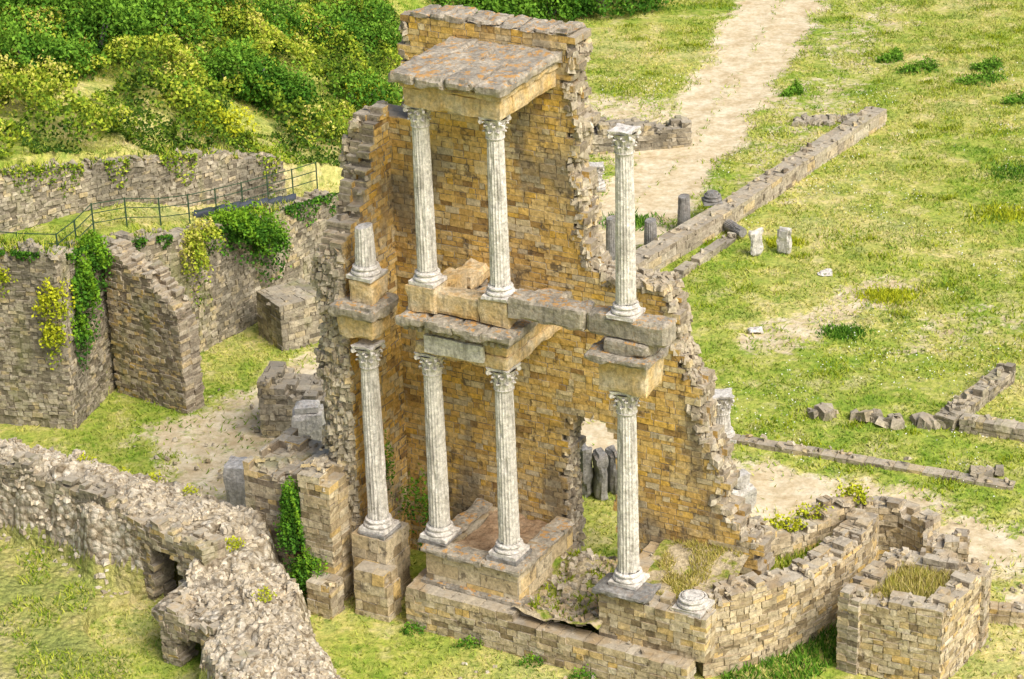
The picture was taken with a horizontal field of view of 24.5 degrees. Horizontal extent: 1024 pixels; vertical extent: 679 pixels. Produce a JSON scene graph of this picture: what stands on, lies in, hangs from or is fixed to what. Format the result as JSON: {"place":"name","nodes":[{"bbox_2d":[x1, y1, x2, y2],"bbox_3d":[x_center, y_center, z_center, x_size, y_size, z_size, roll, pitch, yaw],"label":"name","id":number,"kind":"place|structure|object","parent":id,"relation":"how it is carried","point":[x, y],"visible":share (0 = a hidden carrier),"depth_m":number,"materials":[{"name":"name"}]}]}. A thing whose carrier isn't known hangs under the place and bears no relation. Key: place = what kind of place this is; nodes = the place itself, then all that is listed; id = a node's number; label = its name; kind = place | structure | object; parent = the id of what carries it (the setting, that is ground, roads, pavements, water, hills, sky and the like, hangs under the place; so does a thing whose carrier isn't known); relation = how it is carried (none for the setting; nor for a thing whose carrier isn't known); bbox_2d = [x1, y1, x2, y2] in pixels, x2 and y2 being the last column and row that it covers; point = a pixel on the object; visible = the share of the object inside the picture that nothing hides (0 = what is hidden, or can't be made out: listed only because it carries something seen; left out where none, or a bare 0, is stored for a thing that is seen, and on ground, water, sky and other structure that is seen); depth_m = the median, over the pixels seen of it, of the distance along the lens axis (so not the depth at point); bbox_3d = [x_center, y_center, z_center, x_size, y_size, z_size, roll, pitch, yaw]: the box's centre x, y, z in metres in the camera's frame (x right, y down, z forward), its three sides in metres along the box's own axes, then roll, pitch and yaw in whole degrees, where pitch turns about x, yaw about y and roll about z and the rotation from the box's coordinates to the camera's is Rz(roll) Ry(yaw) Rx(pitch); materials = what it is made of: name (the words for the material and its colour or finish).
{"place":"outdoors","nodes":[
{"label":"outdoors","id":0,"kind":"place"},
{"bbox_2d":[0,0,1023,678],"bbox_3d":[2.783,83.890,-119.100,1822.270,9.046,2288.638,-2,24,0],"label":"ground","id":1,"kind":"structure","parent":0,"point":[724,120],"depth_m":76.94,"materials":[{"name":"green plant"}]},
{"bbox_2d":[0,238,115,428],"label":"terrace wall","id":2,"kind":"structure","parent":1,"relation":"on","point":[66,393],"depth_m":69.97,"materials":[{"name":"stone"}]},
{"bbox_2d":[0,265,17,299],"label":"ivy","id":3,"kind":"object","parent":2,"relation":"attached to","point":[3,278],"visible":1,"depth_m":68.64,"materials":[{"name":"yellow plant"}]},
{"bbox_2d":[0,231,88,256],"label":"wall top grass","id":4,"kind":"structure","parent":2,"relation":"on","point":[7,245],"depth_m":69.22,"materials":[{"name":"green plant"}]},
{"bbox_2d":[0,244,97,263],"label":"hanging creeper","id":5,"kind":"object","parent":2,"relation":"attached to","point":[19,254],"visible":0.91,"depth_m":68.49,"materials":[{"name":"green plant"}]},
{"bbox_2d":[31,277,76,369],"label":"ivy","id":6,"kind":"object","parent":2,"relation":"attached to","point":[52,331],"visible":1,"depth_m":68.75,"materials":[{"name":"yellow plant"}]},
{"bbox_2d":[70,229,115,371],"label":"ivy","id":7,"kind":"object","parent":2,"relation":"attached to","point":[87,280],"visible":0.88,"depth_m":69.93,"materials":[{"name":"green plant"}]},
{"bbox_2d":[0,0,271,82],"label":"shrub","id":8,"kind":"object","parent":1,"relation":"on","point":[142,14],"visible":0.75,"depth_m":81.80,"materials":[{"name":"green plant"}]},
{"bbox_2d":[0,146,286,233],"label":"retaining wall","id":9,"kind":"structure","parent":1,"relation":"on","point":[43,201],"depth_m":74.84,"materials":[{"name":"stone"}]},
{"bbox_2d":[0,138,276,175],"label":"wall top grass","id":10,"kind":"structure","parent":9,"relation":"on","point":[166,150],"depth_m":75.64,"materials":[{"name":"green plant"}]},
{"bbox_2d":[8,152,280,197],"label":"hanging creeper","id":11,"kind":"object","parent":9,"relation":"attached to","point":[75,167],"visible":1,"depth_m":74.16,"materials":[{"name":"green plant"}]},
{"bbox_2d":[104,238,204,413],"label":"cross wall","id":12,"kind":"structure","parent":1,"relation":"on","point":[155,341],"depth_m":70.92,"materials":[{"name":"stone"}]},
{"bbox_2d":[0,161,317,247],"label":"metal railing","id":13,"kind":"object","parent":1,"relation":"on","point":[159,207],"visible":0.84,"depth_m":74.18,"materials":[{"name":"grey"}]},
{"bbox_2d":[0,437,345,678],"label":"ruined stone wall","id":14,"kind":"structure","parent":1,"relation":"on","point":[111,524],"depth_m":60.39,"materials":[{"name":"stone"}]},
{"bbox_2d":[75,452,96,462],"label":"weeds","id":15,"kind":"object","parent":14,"relation":"on","point":[83,458],"visible":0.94,"depth_m":63.07,"materials":[{"name":"yellow plant"}]},
{"bbox_2d":[0,530,199,678],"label":"slope grass","id":16,"kind":"structure","parent":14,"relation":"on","point":[45,611],"depth_m":59.32,"materials":[{"name":"green plant"}]},
{"bbox_2d":[148,470,166,482],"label":"weeds","id":17,"kind":"object","parent":14,"relation":"on","point":[152,475],"visible":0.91,"depth_m":62.56,"materials":[{"name":"yellow plant"}]},
{"bbox_2d":[180,483,200,495],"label":"weeds","id":18,"kind":"object","parent":14,"relation":"on","point":[190,491],"visible":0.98,"depth_m":62.08,"materials":[{"name":"yellow plant"}]},
{"bbox_2d":[225,535,245,551],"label":"weeds","id":19,"kind":"object","parent":14,"relation":"on","point":[235,545],"visible":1,"depth_m":59.77,"materials":[{"name":"yellow plant"}]},
{"bbox_2d":[251,586,276,602],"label":"weeds","id":20,"kind":"object","parent":14,"relation":"on","point":[267,593],"visible":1,"depth_m":58.05,"materials":[{"name":"yellow plant"}]},
{"bbox_2d":[0,0,402,107],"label":"bramble bush","id":21,"kind":"object","parent":1,"relation":"on","point":[381,28],"visible":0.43,"depth_m":94.53,"materials":[{"name":"green plant"}]},
{"bbox_2d":[0,0,403,166],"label":"bramble thicket","id":22,"kind":"object","parent":1,"relation":"on","point":[153,47],"visible":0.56,"depth_m":80.58,"materials":[{"name":"green plant"}]},
{"bbox_2d":[194,204,225,217],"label":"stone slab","id":23,"kind":"object","parent":1,"relation":"on","point":[199,214],"visible":0.62,"depth_m":76.06,"materials":[{"name":"grey"}]},
{"bbox_2d":[100,189,337,387],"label":"terrace wall","id":24,"kind":"structure","parent":1,"relation":"on","point":[233,287],"depth_m":75.89,"materials":[{"name":"stone"}]},
{"bbox_2d":[76,193,294,240],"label":"wall top grass","id":25,"kind":"structure","parent":24,"relation":"on","point":[275,205],"depth_m":77.00,"materials":[{"name":"green plant"}]},
{"bbox_2d":[179,212,225,317],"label":"ivy","id":26,"kind":"object","parent":24,"relation":"attached to","point":[198,233],"visible":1,"depth_m":73.45,"materials":[{"name":"yellow plant"}]},
{"bbox_2d":[131,192,338,256],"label":"hanging creeper","id":27,"kind":"object","parent":24,"relation":"attached to","point":[298,206],"visible":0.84,"depth_m":77.59,"materials":[{"name":"green plant"}]},
{"bbox_2d":[203,198,292,286],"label":"ivy","id":28,"kind":"object","parent":24,"relation":"attached to","point":[266,232],"visible":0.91,"depth_m":75.31,"materials":[{"name":"green plant"}]},
{"bbox_2d":[282,193,295,202],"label":"tarp roll","id":29,"kind":"object","parent":24,"relation":"on","point":[291,197],"visible":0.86,"depth_m":78.36,"materials":[{"name":"grey"}]},
{"bbox_2d":[54,18,391,150],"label":"bramble bush","id":30,"kind":"object","parent":1,"relation":"on","point":[230,120],"visible":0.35,"depth_m":79.07,"materials":[{"name":"yellow plant"}]},
{"bbox_2d":[223,455,247,506],"bbox_3d":[-7.419,4.120,65.174,0.839,1.732,0.856,2,25,10],"label":"stone block","id":31,"kind":"object","parent":1,"relation":"on","point":[233,476],"depth_m":64.72,"materials":[{"name":"stone"}]},
{"bbox_2d":[240,199,253,208],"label":"tarp roll","id":32,"kind":"object","parent":1,"relation":"on","point":[244,203],"visible":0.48,"depth_m":77.05,"materials":[{"name":"grey"}]},
{"bbox_2d":[181,34,327,119],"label":"shrub","id":33,"kind":"object","parent":1,"relation":"on","point":[225,61],"visible":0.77,"depth_m":82.70,"materials":[{"name":"green plant"}]},
{"bbox_2d":[254,198,268,208],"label":"tarp roll","id":34,"kind":"object","parent":1,"relation":"on","point":[263,200],"visible":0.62,"depth_m":77.53,"materials":[{"name":"grey"}]},
{"bbox_2d":[269,196,282,203],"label":"tarp roll","id":35,"kind":"object","parent":1,"relation":"on","point":[277,198],"visible":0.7,"depth_m":77.93,"materials":[{"name":"grey"}]},
{"bbox_2d":[242,427,324,580],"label":"pier wall","id":36,"kind":"structure","parent":1,"relation":"on","point":[272,465],"depth_m":61.00,"materials":[{"name":"stone"}]},
{"bbox_2d":[256,278,322,350],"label":"stone block wall","id":37,"kind":"structure","parent":1,"relation":"on","point":[289,316],"depth_m":75.28,"materials":[{"name":"stone"}]},
{"bbox_2d":[257,361,327,437],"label":"stone block wall","id":38,"kind":"structure","parent":1,"relation":"on","point":[283,389],"depth_m":69.37,"materials":[{"name":"stone"}]},
{"bbox_2d":[291,404,324,440],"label":"stone pier","id":39,"kind":"structure","parent":1,"relation":"on","point":[308,424],"depth_m":67.76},
{"bbox_2d":[294,400,319,413],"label":"stone cap","id":40,"kind":"object","parent":39,"relation":"on","point":[307,407],"visible":1,"depth_m":67.71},
{"bbox_2d":[225,0,402,110],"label":"shrub","id":41,"kind":"object","parent":1,"relation":"on","point":[297,22],"visible":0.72,"depth_m":89.30,"materials":[{"name":"green plant"}]},
{"bbox_2d":[303,448,328,468],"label":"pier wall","id":42,"kind":"structure","parent":1,"relation":"on","point":[317,454],"depth_m":60.99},
{"bbox_2d":[297,448,353,600],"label":"pier wall","id":43,"kind":"structure","parent":1,"relation":"on","point":[326,510],"depth_m":59.99,"materials":[{"name":"stone"}]},
{"bbox_2d":[273,475,329,607],"bbox_3d":[-5.399,5.409,60.435,1.641,4.087,1.022,21,33,40],"label":"ivy","id":44,"kind":"object","parent":43,"relation":"attached to","point":[289,497],"visible":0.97,"depth_m":60.24,"materials":[{"name":"green plant"}]},
{"bbox_2d":[306,571,344,618],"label":"pier wall","id":45,"kind":"structure","parent":1,"relation":"on","point":[326,594],"depth_m":60.12,"materials":[{"name":"stone"}]},
{"bbox_2d":[399,619,425,636],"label":"weeds","id":46,"kind":"object","parent":1,"relation":"on","point":[415,626],"visible":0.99,"depth_m":59.39,"materials":[{"name":"green plant"}]},
{"bbox_2d":[450,635,483,650],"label":"weeds","id":47,"kind":"object","parent":1,"relation":"on","point":[466,641],"visible":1,"depth_m":58.63,"materials":[{"name":"green plant"}]},
{"bbox_2d":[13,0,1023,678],"bbox_3d":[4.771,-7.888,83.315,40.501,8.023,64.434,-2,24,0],"label":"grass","id":48,"kind":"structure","parent":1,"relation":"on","point":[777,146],"depth_m":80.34,"materials":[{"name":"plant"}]},
{"bbox_2d":[514,650,542,668],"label":"weeds","id":49,"kind":"object","parent":1,"relation":"on","point":[532,657],"visible":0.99,"depth_m":57.84,"materials":[{"name":"green plant"}]},
{"bbox_2d":[310,4,774,678],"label":"roman stage ruin","id":50,"kind":"object","parent":1,"relation":"on","point":[498,324],"visible":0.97,"depth_m":57.72,"materials":[{"name":"grey stone"}]},
{"bbox_2d":[383,420,394,504],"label":"wall weeds","id":51,"kind":"object","parent":50,"relation":"attached to","point":[388,464],"depth_m":60.66,"materials":[{"name":"green plant"}]},
{"bbox_2d":[396,463,428,555],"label":"wall weeds","id":52,"kind":"object","parent":50,"relation":"attached to","point":[417,491],"depth_m":61.87,"materials":[{"name":"green plant"}]},
{"bbox_2d":[422,0,682,20],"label":"shrub","id":53,"kind":"object","parent":1,"relation":"on","point":[567,8],"visible":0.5,"depth_m":106.18,"materials":[{"name":"green plant"}]},
{"bbox_2d":[133,388,1023,678],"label":"scattered stones","id":54,"kind":"object","parent":1,"relation":"on","point":[495,666],"visible":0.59,"depth_m":60.64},
{"bbox_2d":[567,664,595,678],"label":"weeds","id":55,"kind":"object","parent":1,"relation":"on","point":[577,675],"visible":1,"depth_m":57.21,"materials":[{"name":"green plant"}]},
{"bbox_2d":[579,442,593,497],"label":"standing slab","id":56,"kind":"structure","parent":1,"relation":"on","point":[586,456],"depth_m":65.35,"materials":[{"name":"grey stone"}]},
{"bbox_2d":[589,161,605,191],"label":"column with capital","id":57,"kind":"structure","parent":1,"relation":"on","point":[600,170],"depth_m":87.15,"materials":[{"name":"grey stone"}]},
{"bbox_2d":[592,448,608,500],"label":"standing slab","id":58,"kind":"structure","parent":1,"relation":"on","point":[599,477],"depth_m":65.25,"materials":[{"name":"grey stone"}]},
{"bbox_2d":[606,215,614,259],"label":"column stump","id":59,"kind":"object","parent":1,"relation":"on","point":[610,233],"visible":0.47,"depth_m":80.04,"materials":[{"name":"grey stone"}]},
{"bbox_2d":[606,446,616,494],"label":"standing slab","id":60,"kind":"structure","parent":1,"relation":"on","point":[611,452],"depth_m":65.57,"materials":[{"name":"grey stone"}]},
{"bbox_2d":[599,208,675,230],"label":"grass tuft","id":61,"kind":"object","parent":1,"relation":"on","point":[639,222],"visible":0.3,"depth_m":84.48,"materials":[{"name":"green plant"}]},
{"bbox_2d":[590,115,691,154],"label":"wall","id":62,"kind":"structure","parent":1,"relation":"on","point":[675,132],"depth_m":91.12,"materials":[{"name":"stone"}]},
{"bbox_2d":[644,217,656,244],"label":"column stump","id":63,"kind":"object","parent":1,"relation":"on","point":[650,230],"visible":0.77,"depth_m":81.40,"materials":[{"name":"grey stone"}]},
{"bbox_2d":[677,193,690,225],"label":"column stump","id":64,"kind":"object","parent":1,"relation":"on","point":[683,215],"visible":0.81,"depth_m":83.00,"materials":[{"name":"grey stone"}]},
{"bbox_2d":[673,232,736,278],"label":"kerb wall","id":65,"kind":"structure","parent":1,"relation":"on","point":[703,255],"depth_m":80.94,"materials":[{"name":"stone"}]},
{"bbox_2d":[712,388,736,443],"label":"column with capital","id":66,"kind":"structure","parent":1,"relation":"on","point":[725,397],"depth_m":68.22,"materials":[{"name":"grey stone"}]},
{"bbox_2d":[723,219,746,236],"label":"fallen column","id":67,"kind":"structure","parent":1,"relation":"on","point":[729,225],"depth_m":82.63,"materials":[{"name":"grey stone"}]},
{"bbox_2d":[731,484,755,510],"bbox_3d":[6.197,4.349,64.654,0.756,0.825,0.732,-9,25,-15],"label":"stone block","id":68,"kind":"object","parent":1,"relation":"on","point":[748,493],"depth_m":64.30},
{"bbox_2d":[734,469,750,489],"bbox_3d":[6.191,3.838,64.360,0.504,0.460,0.412,-14,27,-25],"label":"stone block","id":69,"kind":"object","parent":68,"relation":"on","point":[744,479],"depth_m":64.23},
{"bbox_2d":[748,327,763,333],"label":"flat stone","id":70,"kind":"object","parent":1,"relation":"on","point":[759,330],"visible":1,"depth_m":75.36,"materials":[{"name":"stone"}]},
{"bbox_2d":[749,228,763,257],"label":"standing slab","id":71,"kind":"structure","parent":1,"relation":"on","point":[756,238],"depth_m":80.91,"materials":[{"name":"grey stone"}]},
{"bbox_2d":[636,106,886,271],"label":"long low wall","id":72,"kind":"structure","parent":1,"relation":"on","point":[696,231],"depth_m":85.41,"materials":[{"name":"stone"}]},
{"bbox_2d":[701,190,722,205],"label":"column stump","id":73,"kind":"object","parent":72,"relation":"on","point":[711,197],"visible":1,"depth_m":83.94,"materials":[{"name":"grey stone"}]},
{"bbox_2d":[714,619,837,678],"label":"weeds","id":74,"kind":"object","parent":1,"relation":"on","point":[814,659],"visible":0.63,"depth_m":57.56,"materials":[{"name":"green plant"}]},
{"bbox_2d":[776,225,790,254],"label":"standing slab","id":75,"kind":"structure","parent":1,"relation":"on","point":[783,242],"depth_m":81.04,"materials":[{"name":"grey stone"}]},
{"bbox_2d":[763,233,808,248],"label":"grass tuft","id":76,"kind":"object","parent":1,"relation":"on","point":[770,243],"visible":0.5,"depth_m":82.03,"materials":[{"name":"yellow plant"}]},
{"bbox_2d":[693,507,880,678],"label":"curved wall","id":77,"kind":"structure","parent":1,"relation":"on","point":[767,614],"depth_m":57.66,"materials":[{"name":"stone"}]},
{"bbox_2d":[780,78,803,96],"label":"bush","id":78,"kind":"object","parent":1,"relation":"on","point":[796,87],"visible":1,"depth_m":96.51,"materials":[{"name":"green plant"}]},
{"bbox_2d":[770,535,830,570],"bbox_3d":[7.112,5.439,59.253,5.244,0.378,2.223,-12,26,-21],"label":"dry grass clump","id":79,"kind":"object","parent":1,"relation":"on","point":[789,557],"visible":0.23,"depth_m":59.34,"materials":[{"name":"green plant"}]},
{"bbox_2d":[600,62,1023,496],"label":"wildflowers","id":80,"kind":"object","parent":1,"relation":"on","point":[867,310],"visible":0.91,"depth_m":76.35,"materials":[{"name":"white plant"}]},
{"bbox_2d":[807,402,838,421],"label":"rubble row","id":81,"kind":"object","parent":1,"relation":"on","point":[828,412],"visible":1,"depth_m":69.66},
{"bbox_2d":[792,113,855,126],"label":"rubble row","id":82,"kind":"object","parent":1,"relation":"on","point":[805,119],"visible":0.77,"depth_m":93.17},
{"bbox_2d":[817,269,832,275],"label":"flat stone","id":83,"kind":"object","parent":1,"relation":"on","point":[827,272],"visible":1,"depth_m":79.39,"materials":[{"name":"stone"}]},
{"bbox_2d":[811,320,878,343],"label":"grass tuft","id":84,"kind":"object","parent":1,"relation":"on","point":[836,331],"visible":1,"depth_m":75.16,"materials":[{"name":"green plant"}]},
{"bbox_2d":[751,494,940,560],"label":"curved wall","id":85,"kind":"structure","parent":1,"relation":"on","point":[905,523],"depth_m":60.09,"materials":[{"name":"stone"}]},
{"bbox_2d":[763,479,873,532],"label":"weeds","id":86,"kind":"object","parent":85,"relation":"on","point":[851,490],"visible":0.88,"depth_m":59.94,"materials":[{"name":"yellow plant"}]},
{"bbox_2d":[850,408,882,422],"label":"rubble row","id":87,"kind":"object","parent":1,"relation":"on","point":[871,415],"visible":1,"depth_m":69.32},
{"bbox_2d":[731,434,1015,489],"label":"kerb wall","id":88,"kind":"structure","parent":1,"relation":"on","point":[801,449],"depth_m":67.01,"materials":[{"name":"stone"}]},
{"bbox_2d":[968,464,1003,478],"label":"rubble row","id":89,"kind":"object","parent":88,"relation":"on","point":[987,470],"visible":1,"depth_m":65.98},
{"bbox_2d":[846,282,929,308],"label":"grass tuft","id":90,"kind":"object","parent":1,"relation":"on","point":[880,294],"visible":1,"depth_m":77.69,"materials":[{"name":"yellow plant"}]},
{"bbox_2d":[875,47,903,63],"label":"bush","id":91,"kind":"object","parent":1,"relation":"on","point":[892,54],"visible":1,"depth_m":100.13,"materials":[{"name":"green plant"}]},
{"bbox_2d":[875,413,904,429],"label":"rubble row","id":92,"kind":"object","parent":1,"relation":"on","point":[893,421],"visible":1,"depth_m":68.95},
{"bbox_2d":[835,547,992,678],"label":"square masonry pier","id":93,"kind":"structure","parent":1,"relation":"on","point":[902,635],"depth_m":56.61,"materials":[{"name":"stone"}]},
{"bbox_2d":[865,556,964,603],"bbox_3d":[9.720,5.880,57.040,2.337,0.350,2.430,12,28,28],"label":"dry grass clump","id":94,"kind":"object","parent":93,"relation":"on","point":[913,577],"visible":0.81,"depth_m":57.15,"materials":[{"name":"plant"}]},
{"bbox_2d":[896,55,941,74],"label":"bush","id":95,"kind":"object","parent":1,"relation":"on","point":[930,66],"visible":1,"depth_m":98.82,"materials":[{"name":"green plant"}]},
{"bbox_2d":[909,411,945,429],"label":"rubble row","id":96,"kind":"object","parent":1,"relation":"on","point":[924,420],"visible":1,"depth_m":68.89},
{"bbox_2d":[921,528,969,561],"bbox_3d":[10.918,5.766,59.735,1.211,2.136,0.862,3,25,12],"label":"wall fragment","id":97,"kind":"object","parent":1,"relation":"on","point":[957,540],"depth_m":59.17,"materials":[{"name":"stone"}]},
{"bbox_2d":[934,362,1015,430],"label":"corner wall","id":98,"kind":"structure","parent":1,"relation":"on","point":[983,391],"depth_m":69.91,"materials":[{"name":"stone"}]},
{"bbox_2d":[951,67,1009,86],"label":"bush","id":99,"kind":"object","parent":1,"relation":"on","point":[985,74],"visible":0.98,"depth_m":97.27,"materials":[{"name":"green plant"}]},
{"bbox_2d":[938,198,1023,227],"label":"grass tuft","id":100,"kind":"object","parent":1,"relation":"on","point":[1019,213],"visible":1,"depth_m":83.90,"materials":[{"name":"yellow plant"}]},
{"bbox_2d":[969,55,1004,71],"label":"bush","id":101,"kind":"object","parent":1,"relation":"on","point":[996,63],"visible":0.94,"depth_m":98.80,"materials":[{"name":"green plant"}]},
{"bbox_2d":[959,413,1023,441],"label":"corner wall","id":102,"kind":"structure","parent":1,"relation":"on","point":[986,425],"depth_m":68.25,"materials":[{"name":"stone"}]},
{"bbox_2d":[965,158,1023,186],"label":"grass tuft","id":103,"kind":"object","parent":1,"relation":"on","point":[1014,171],"visible":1,"depth_m":87.58,"materials":[{"name":"green plant"}]},
{"bbox_2d":[988,601,1023,627],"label":"kerb wall","id":104,"kind":"structure","parent":1,"relation":"on","point":[1004,613],"depth_m":58.92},
{"bbox_2d":[1000,88,1023,105],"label":"bush","id":105,"kind":"object","parent":1,"relation":"on","point":[1006,99],"visible":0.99,"depth_m":94.68,"materials":[{"name":"green plant"}]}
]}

